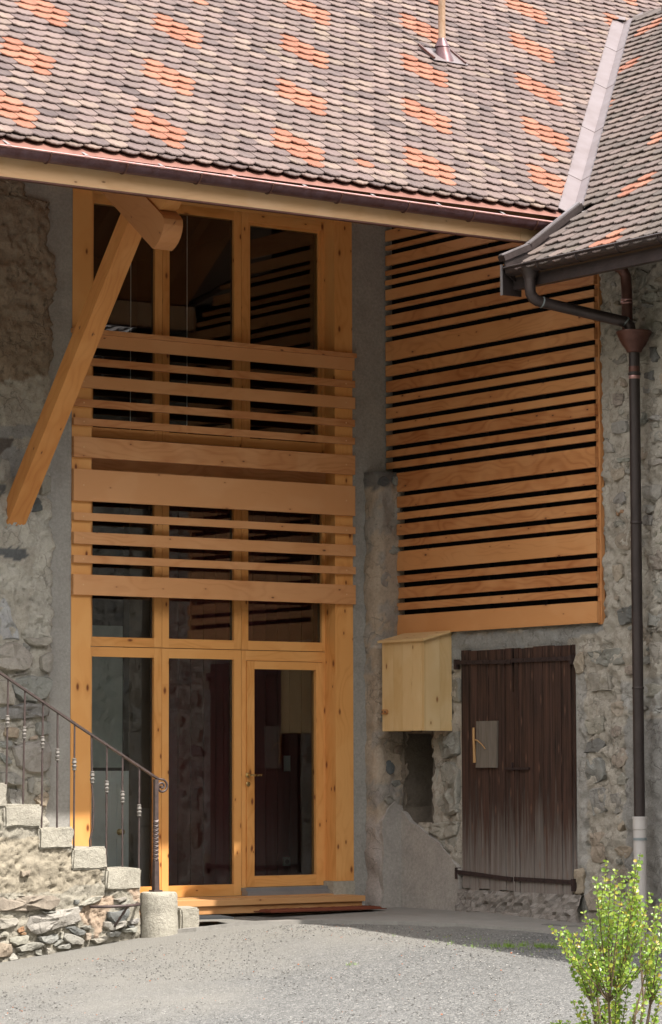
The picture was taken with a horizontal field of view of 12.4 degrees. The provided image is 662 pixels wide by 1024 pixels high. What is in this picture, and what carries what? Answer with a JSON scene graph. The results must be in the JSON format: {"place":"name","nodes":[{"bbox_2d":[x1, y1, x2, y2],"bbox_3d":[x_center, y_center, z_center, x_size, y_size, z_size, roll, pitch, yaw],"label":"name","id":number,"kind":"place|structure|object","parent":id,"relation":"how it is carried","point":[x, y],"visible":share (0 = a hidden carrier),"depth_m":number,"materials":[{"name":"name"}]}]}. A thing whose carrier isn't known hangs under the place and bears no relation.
{"place":"outdoors","nodes":[
{"label":"outdoors","id":0,"kind":"place"},
{"bbox_2d":[123,503,149,886],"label":"interior wall","id":1,"kind":"structure","parent":0,"point":[136,694],"depth_m":28.16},
{"bbox_2d":[91,625,122,767],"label":"interior wall","id":2,"kind":"structure","parent":1,"relation":"attached to","point":[107,684],"depth_m":28.03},
{"bbox_2d":[91,771,128,866],"bbox_3d":[-2.174,2.925,27.768,0.800,1.140,0.105,3,-6,-35],"label":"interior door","id":3,"kind":"structure","parent":1,"relation":"attached to","point":[113,826],"depth_m":27.91,"materials":[{"name":"grey metal"}]},
{"bbox_2d":[91,771,128,866],"bbox_3d":[-2.193,2.927,27.795,0.800,1.140,0.040,3,-6,-35],"label":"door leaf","id":4,"kind":"structure","parent":3,"relation":"in","point":[98,789],"depth_m":27.91,"materials":[{"name":"grey"}]},
{"bbox_2d":[93,502,241,897],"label":"interior floor","id":5,"kind":"structure","parent":0,"point":[107,508],"depth_m":30.40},
{"bbox_2d":[168,506,317,885],"bbox_3d":[-0.823,1.734,28.990,2.102,3.730,0.075,3,-6,-35],"label":"interior partition","id":6,"kind":"object","parent":5,"relation":"on","point":[198,771],"visible":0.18,"depth_m":28.89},
{"bbox_2d":[283,857,289,865],"bbox_3d":[-0.420,3.325,29.079,0.080,0.080,0.018,3,-6,-35],"label":"wall socket","id":7,"kind":"object","parent":6,"relation":"attached to","point":[286,861],"depth_m":29.07,"materials":[{"name":"plastic"}]},
{"bbox_2d":[284,756,289,770],"bbox_3d":[-0.418,2.399,29.159,0.070,0.147,0.020,3,-6,-35],"label":"light switch","id":8,"kind":"object","parent":6,"relation":"attached to","point":[286,763],"visible":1,"depth_m":29.15,"materials":[{"name":"plastic"}]},
{"bbox_2d":[92,228,314,770],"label":"interior wall","id":9,"kind":"structure","parent":0,"point":[281,288],"depth_m":31.69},
{"bbox_2d":[94,205,261,260],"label":"interior ceiling","id":10,"kind":"structure","parent":9,"relation":"attached to","point":[200,230],"depth_m":31.18,"materials":[{"name":"brown wood"}]},
{"bbox_2d":[130,265,130,429],"bbox_3d":[-1.802,-1.916,27.505,0.026,2.500,0.026,0,-5,-3],"label":"hanging cord","id":11,"kind":"object","parent":10,"relation":"hanging from","point":[130,332],"visible":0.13,"depth_m":27.48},
{"bbox_2d":[186,216,187,433],"bbox_3d":[-1.312,-1.888,27.849,0.026,2.500,0.026,0,-5,-3],"label":"hanging cord","id":12,"kind":"object","parent":10,"relation":"hanging from","point":[187,298],"visible":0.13,"depth_m":27.87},
{"bbox_2d":[0,915,661,1023],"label":"ground","id":13,"kind":"structure","parent":0,"point":[357,949],"depth_m":22.41,"materials":[{"name":"grey gravel"}]},
{"bbox_2d":[0,179,72,826],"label":"stone wall","id":14,"kind":"structure","parent":13,"relation":"on","point":[36,230],"depth_m":26.28,"materials":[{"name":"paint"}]},
{"bbox_2d":[6,192,182,526],"bbox_3d":[-1.976,-1.807,25.277,0.180,3.755,2.573,3,-6,-35],"label":"rafter brace","id":15,"kind":"object","parent":14,"relation":"attached to","point":[155,223],"visible":0.68,"depth_m":25.20,"materials":[{"name":"brown wood"}]},
{"bbox_2d":[0,0,661,243],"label":"tiled roof","id":16,"kind":"structure","parent":14,"relation":"on","point":[363,97],"depth_m":26.13,"materials":[{"name":"tile"}]},
{"bbox_2d":[0,140,556,230],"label":"rain gutter","id":17,"kind":"object","parent":16,"relation":"attached to","point":[86,161],"visible":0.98,"depth_m":24.28,"materials":[{"name":"brown metal"}]},
{"bbox_2d":[418,0,468,65],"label":"vent pipe","id":18,"kind":"object","parent":16,"relation":"on","point":[442,52],"visible":1,"depth_m":28.82,"materials":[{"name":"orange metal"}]},
{"bbox_2d":[0,783,140,961],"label":"stone staircase","id":19,"kind":"structure","parent":13,"relation":"on","point":[54,884],"depth_m":24.83,"materials":[{"name":"stone"}]},
{"bbox_2d":[0,671,167,891],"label":"stair railing","id":20,"kind":"object","parent":19,"relation":"on","point":[155,852],"visible":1,"depth_m":25.17,"materials":[{"name":"metal"}]},
{"bbox_2d":[139,891,177,937],"bbox_3d":[-1.425,3.414,25.375,0.338,0.518,0.327,3,-6,-35],"label":"stone post","id":21,"kind":"object","parent":13,"relation":"on","point":[158,914],"visible":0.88,"depth_m":25.24,"materials":[{"name":"stone"}]},
{"bbox_2d":[51,185,366,896],"bbox_3d":[-1.114,0.430,27.381,3.440,6.900,0.295,3,-6,-35],"label":"window wall","id":22,"kind":"structure","parent":13,"relation":"on","point":[330,651],"depth_m":27.64,"materials":[{"name":"brown wood"}]},
{"bbox_2d":[90,647,161,892],"bbox_3d":[-1.870,2.289,26.825,0.857,2.200,0.070,3,-6,-35],"label":"window","id":23,"kind":"structure","parent":22,"relation":"in","point":[155,654],"depth_m":27.03,"materials":[{"name":"brown wood"}]},
{"bbox_2d":[91,502,161,647],"bbox_3d":[-1.875,0.492,26.977,0.857,1.396,0.070,3,-6,-35],"label":"window","id":24,"kind":"structure","parent":22,"relation":"in","point":[155,640],"depth_m":27.13,"materials":[{"name":"brown wood"}]},
{"bbox_2d":[92,194,162,441],"bbox_3d":[-1.881,-1.753,27.166,0.857,2.220,0.070,3,-6,-35],"label":"window","id":25,"kind":"structure","parent":22,"relation":"in","point":[156,255],"depth_m":27.31,"materials":[{"name":"brown wood"}]},
{"bbox_2d":[161,648,240,896],"bbox_3d":[-1.173,2.329,27.315,0.841,2.200,0.070,3,-6,-35],"label":"window","id":26,"kind":"structure","parent":22,"relation":"in","point":[233,888],"depth_m":27.42,"materials":[{"name":"brown wood"}]},
{"bbox_2d":[162,205,240,446],"bbox_3d":[-1.183,-1.714,27.655,0.841,2.220,0.070,3,-6,-35],"label":"window","id":27,"kind":"structure","parent":22,"relation":"in","point":[234,217],"depth_m":27.78,"materials":[{"name":"brown wood"}]},
{"bbox_2d":[162,506,240,649],"bbox_3d":[-1.177,0.531,27.466,0.841,1.396,0.070,3,-6,-35],"label":"window","id":28,"kind":"structure","parent":22,"relation":"in","point":[234,642],"depth_m":27.52,"materials":[{"name":"brown wood"}]},
{"bbox_2d":[71,327,356,604],"bbox_3d":[-1.019,-0.376,27.392,3.023,2.324,0.090,3,-6,-35],"label":"slat balustrade","id":29,"kind":"object","parent":22,"relation":"attached to","point":[177,490],"visible":0.94,"depth_m":27.34,"materials":[{"name":"brown wood"}]},
{"bbox_2d":[241,212,324,452],"bbox_3d":[-0.430,-1.671,28.183,0.994,2.220,0.070,3,-6,-35],"label":"window","id":30,"kind":"structure","parent":22,"relation":"in","point":[248,220],"depth_m":28.17,"materials":[{"name":"brown wood"}]},
{"bbox_2d":[241,510,324,651],"bbox_3d":[-0.424,0.574,27.994,0.994,1.396,0.070,3,-6,-35],"label":"window","id":31,"kind":"structure","parent":22,"relation":"in","point":[319,646],"depth_m":27.91,"materials":[{"name":"brown wood"}]},
{"bbox_2d":[241,650,329,895],"bbox_3d":[-0.391,2.368,27.799,1.000,2.201,0.175,3,-6,-35],"label":"glass door","id":32,"kind":"structure","parent":22,"relation":"in","point":[251,885],"depth_m":27.74,"materials":[{"name":"brown wood"}]},
{"bbox_2d":[199,915,233,919],"bbox_3d":[-1.099,3.418,25.776,0.497,0.014,0.438,2,-5,-23],"label":"scraper mat","id":33,"kind":"object","parent":13,"relation":"on","point":[201,917],"visible":0.64,"depth_m":25.65,"materials":[{"name":"grey metal"}]},
{"bbox_2d":[379,261,661,930],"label":"stone wall","id":34,"kind":"structure","parent":13,"relation":"on","point":[420,833],"depth_m":25.88,"materials":[{"name":"stone"}]},
{"bbox_2d":[377,630,451,731],"bbox_3d":[0.774,1.529,27.733,0.365,0.916,0.700,3,-6,-35],"label":"meter box","id":35,"kind":"object","parent":34,"relation":"attached to","point":[416,681],"visible":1,"depth_m":27.54,"materials":[{"name":"brown wood"}]},
{"bbox_2d":[384,641,421,730],"bbox_3d":[0.657,1.577,27.656,0.021,0.804,0.569,3,-6,-35],"label":"door","id":36,"kind":"structure","parent":35,"relation":"in","point":[402,660],"depth_m":27.64,"materials":[{"name":"brown wood"}]},
{"bbox_2d":[385,228,604,634],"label":"slatted cladding","id":37,"kind":"structure","parent":34,"relation":"attached to","point":[482,372],"depth_m":27.25,"materials":[{"name":"brown wood"}]},
{"bbox_2d":[453,644,577,894],"bbox_3d":[1.622,2.260,26.766,0.100,2.149,1.660,3,-6,-35],"label":"plank door","id":38,"kind":"structure","parent":34,"relation":"in","point":[519,795],"depth_m":26.69,"materials":[{"name":"brown wood"}]},
{"bbox_2d":[472,728,484,762],"bbox_3d":[1.312,2.068,27.115,0.029,0.312,0.184,3,-6,-35],"label":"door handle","id":39,"kind":"object","parent":38,"relation":"attached to","point":[473,741],"visible":1,"depth_m":27.16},
{"bbox_2d":[513,6,661,289],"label":"tiled roof","id":40,"kind":"structure","parent":34,"relation":"on","point":[624,192],"depth_m":26.15,"materials":[{"name":"tile"}]},
{"bbox_2d":[498,202,595,296],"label":"rake trim","id":41,"kind":"structure","parent":40,"relation":"attached to","point":[517,255],"depth_m":25.65,"materials":[{"name":"grey metal"}]},
{"bbox_2d":[502,232,661,328],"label":"rain gutter","id":42,"kind":"object","parent":40,"relation":"attached to","point":[533,297],"visible":1,"depth_m":25.28,"materials":[{"name":"brown metal"}]},
{"bbox_2d":[615,268,632,329],"bbox_3d":[2.398,-1.808,25.606,0.280,0.646,0.102,2,-5,-24],"label":"drain pipe","id":43,"kind":"object","parent":42,"relation":"attached to","point":[626,292],"visible":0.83,"depth_m":25.61,"materials":[{"name":"red metal"}]},
{"bbox_2d":[552,12,642,211],"bbox_3d":[2.575,-3.917,29.188,0.427,3.309,6.359,-1,-5,10],"label":"valley flashing","id":44,"kind":"object","parent":40,"relation":"attached to","point":[582,164],"visible":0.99,"depth_m":28.85,"materials":[{"name":"grey metal"}]},
{"bbox_2d":[616,329,651,930],"bbox_3d":[2.535,1.041,25.300,0.300,5.115,0.300,3,-6,-35],"label":"downpipe","id":45,"kind":"object","parent":34,"relation":"attached to","point":[633,342],"visible":0.98,"depth_m":25.29,"materials":[{"name":"red metal"}]},
{"bbox_2d":[550,1020,577,1023],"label":"box shrub","id":46,"kind":"object","parent":13,"relation":"on","point":[560,1021],"visible":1,"depth_m":16.40,"materials":[{"name":"green plant"}]},
{"bbox_2d":[548,854,661,1023],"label":"box shrub","id":47,"kind":"object","parent":13,"relation":"on","point":[596,969],"visible":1,"depth_m":16.41,"materials":[{"name":"green plant"}]},
{"bbox_2d":[177,907,661,946],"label":"pavement","id":48,"kind":"structure","parent":0,"point":[418,917],"depth_m":25.72,"materials":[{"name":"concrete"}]},
{"bbox_2d":[177,906,198,928],"bbox_3d":[-1.243,3.428,25.535,0.201,0.272,0.276,3,-6,-35],"label":"granite block","id":49,"kind":"object","parent":48,"relation":"on","point":[188,916],"depth_m":25.43,"materials":[{"name":"grey stone"}]},
{"bbox_2d":[139,893,364,914],"bbox_3d":[-1.006,3.470,26.966,2.940,0.132,0.400,3,-6,-35],"label":"wooden step","id":50,"kind":"object","parent":48,"relation":"on","point":[227,904],"visible":0.59,"depth_m":27.08,"materials":[{"name":"brown wood"}]},
{"bbox_2d":[254,905,386,912],"bbox_3d":[-0.091,3.530,27.201,1.266,0.030,0.271,3,-6,-35],"label":"doormat","id":51,"kind":"object","parent":48,"relation":"on","point":[333,908],"visible":1,"depth_m":27.08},
{"bbox_2d":[324,223,404,905],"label":"masonry pillar","id":52,"kind":"structure","parent":48,"relation":"on","point":[377,769],"depth_m":28.21,"materials":[{"name":"paint"}]},
{"bbox_2d":[346,933,586,965],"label":"grass","id":53,"kind":"structure","parent":0,"point":[504,945],"depth_m":23.57,"materials":[{"name":"green plant"}]}
]}

